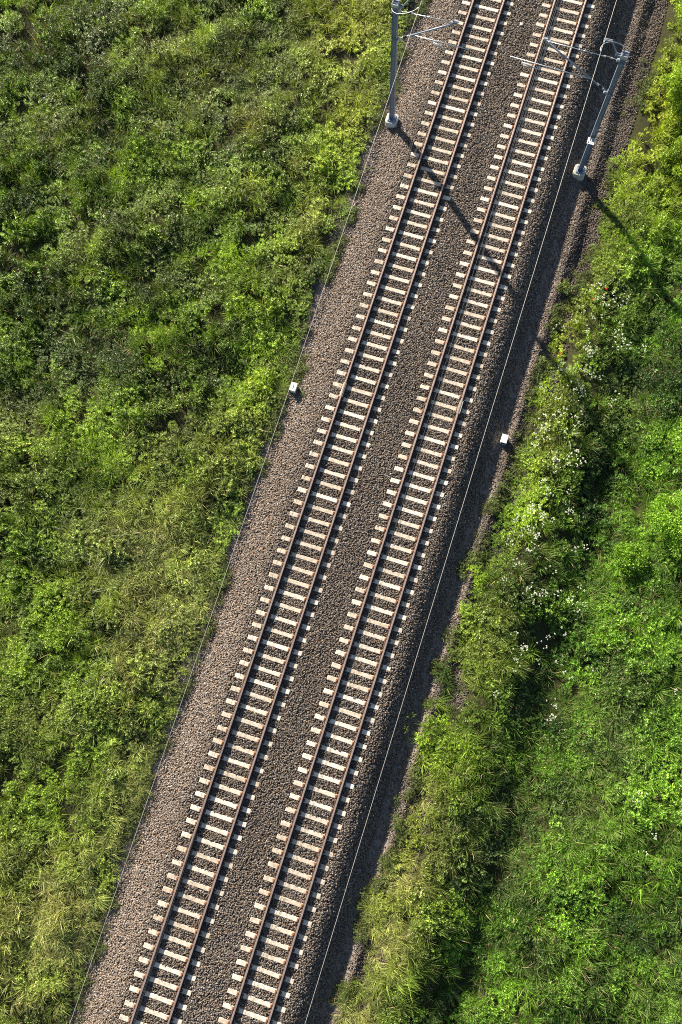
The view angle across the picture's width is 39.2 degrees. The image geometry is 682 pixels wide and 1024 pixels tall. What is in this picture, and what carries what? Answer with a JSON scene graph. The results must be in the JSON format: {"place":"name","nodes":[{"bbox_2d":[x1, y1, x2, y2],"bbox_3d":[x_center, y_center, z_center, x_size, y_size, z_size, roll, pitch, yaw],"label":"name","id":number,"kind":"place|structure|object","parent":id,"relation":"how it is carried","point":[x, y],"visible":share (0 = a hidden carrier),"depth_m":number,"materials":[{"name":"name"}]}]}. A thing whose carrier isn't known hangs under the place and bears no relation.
{"place":"outdoors","nodes":[
{"label":"outdoors","id":0,"kind":"place"},
{"bbox_2d":[0,0,681,1023],"bbox_3d":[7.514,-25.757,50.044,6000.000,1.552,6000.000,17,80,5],"label":"ground","id":1,"kind":"structure","parent":0,"point":[646,146],"depth_m":45.13,"materials":[{"name":"green plant"}]},
{"bbox_2d":[119,0,513,1023],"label":"railway track","id":2,"kind":"structure","parent":1,"relation":"on","point":[323,550],"depth_m":44.21,"materials":[{"name":"concrete"}]},
{"bbox_2d":[0,0,681,1023],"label":"weeds","id":3,"kind":"object","parent":1,"relation":"on","point":[52,80],"visible":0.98,"depth_m":45.22,"materials":[{"name":"green plant"}]},
{"bbox_2d":[0,0,681,1023],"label":"grass","id":4,"kind":"structure","parent":1,"relation":"on","point":[404,942],"depth_m":44.15,"materials":[{"name":"green plant"}]},
{"bbox_2d":[54,0,668,1023],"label":"grit","id":5,"kind":"object","parent":1,"relation":"on","point":[556,290],"visible":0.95,"depth_m":45.40,"materials":[{"name":"gravel"}]},
{"bbox_2d":[69,0,668,1023],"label":"ballast","id":6,"kind":"structure","parent":1,"relation":"on","point":[521,280],"depth_m":44.45,"materials":[{"name":"gravel"}]},
{"bbox_2d":[289,382,297,392],"bbox_3d":[-2.274,-5.963,46.042,0.300,0.440,0.420,17,80,5],"label":"cable box","id":7,"kind":"object","parent":6,"relation":"on","point":[293,387],"visible":0.94,"depth_m":45.84,"materials":[{"name":"grey plastic"}]},
{"bbox_2d":[500,434,508,444],"bbox_3d":[7.736,-3.432,45.477,0.300,0.440,0.420,17,80,5],"label":"cable box","id":8,"kind":"object","parent":6,"relation":"on","point":[504,439],"visible":1,"depth_m":45.27,"materials":[{"name":"grey plastic"}]},
{"bbox_2d":[218,0,594,1023],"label":"railway track","id":9,"kind":"structure","parent":1,"relation":"on","point":[402,590],"depth_m":44.05,"materials":[{"name":"concrete"}]},
{"bbox_2d":[385,0,468,127],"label":"overhead line mast","id":10,"kind":"object","parent":1,"relation":"on","point":[391,119],"visible":0.94,"depth_m":42.53,"materials":[{"name":"metal"}]},
{"bbox_2d":[70,1,421,1022],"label":"return wire","id":11,"kind":"object","parent":10,"relation":"attached to","point":[242,525],"visible":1,"depth_m":35.66,"materials":[{"name":"metal"}]},
{"bbox_2d":[127,1,465,1022],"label":"overhead line","id":12,"kind":"object","parent":10,"relation":"hanging from","point":[303,499],"visible":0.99,"depth_m":38.17,"materials":[{"name":"black metal"}]},
{"bbox_2d":[548,316,561,328],"bbox_3d":[10.379,-9.188,46.604,0.662,0.458,0.643,17,80,5],"label":"leafy plant","id":13,"kind":"object","parent":1,"relation":"on","point":[555,319],"visible":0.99,"depth_m":46.52,"materials":[{"name":"green plant"}]},
{"bbox_2d":[557,278,574,295],"bbox_3d":[10.974,-10.964,46.867,0.858,0.546,0.855,-38,80,-5],"label":"leafy plant","id":14,"kind":"object","parent":1,"relation":"on","point":[566,288],"visible":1,"depth_m":46.78,"materials":[{"name":"green plant"}]},
{"bbox_2d":[510,37,629,180],"bbox_3d":[9.700,-18.366,43.768,4.911,10.110,0.964,17,80,5],"label":"overhead line mast","id":15,"kind":"object","parent":1,"relation":"on","point":[579,171],"visible":0.99,"depth_m":41.47,"materials":[{"name":"metal"}]},
{"bbox_2d":[242,0,561,1023],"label":"overhead line","id":16,"kind":"object","parent":15,"relation":"hanging from","point":[402,512],"visible":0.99,"depth_m":37.79,"materials":[{"name":"black metal"}]},
{"bbox_2d":[305,0,616,1022],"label":"return wire","id":17,"kind":"object","parent":15,"relation":"attached to","point":[455,528],"visible":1,"depth_m":35.43,"materials":[{"name":"metal"}]},
{"bbox_2d":[493,282,678,854],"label":"white wildflowers","id":18,"kind":"object","parent":1,"relation":"on","point":[568,509],"visible":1,"depth_m":44.08,"materials":[{"name":"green plant"}]},
{"bbox_2d":[613,541,651,577],"bbox_3d":[13.336,2.220,43.953,1.837,1.248,1.749,17,80,5],"label":"shrub","id":19,"kind":"object","parent":1,"relation":"on","point":[623,552],"visible":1,"depth_m":43.75,"materials":[{"name":"green plant"}]},
{"bbox_2d":[642,489,681,560],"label":"shrub","id":20,"kind":"object","parent":1,"relation":"on","point":[661,518],"visible":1,"depth_m":43.06,"materials":[{"name":"green plant"}]},
{"bbox_2d":[659,60,681,111],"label":"shrub","id":21,"kind":"object","parent":1,"relation":"on","point":[673,80],"visible":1,"depth_m":47.97,"materials":[{"name":"green plant"}]},
{"bbox_2d":[664,136,681,178],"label":"shrub","id":22,"kind":"object","parent":1,"relation":"on","point":[672,153],"visible":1,"depth_m":47.68,"materials":[{"name":"green plant"}]},
{"bbox_2d":[667,416,681,452],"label":"shrub","id":23,"kind":"object","parent":1,"relation":"on","point":[676,438],"visible":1,"depth_m":44.31,"materials":[{"name":"green plant"}]},
{"bbox_2d":[674,0,681,24],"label":"shrub","id":24,"kind":"object","parent":1,"relation":"on","point":[679,15],"visible":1,"depth_m":48.40,"materials":[{"name":"green plant"}]}
]}

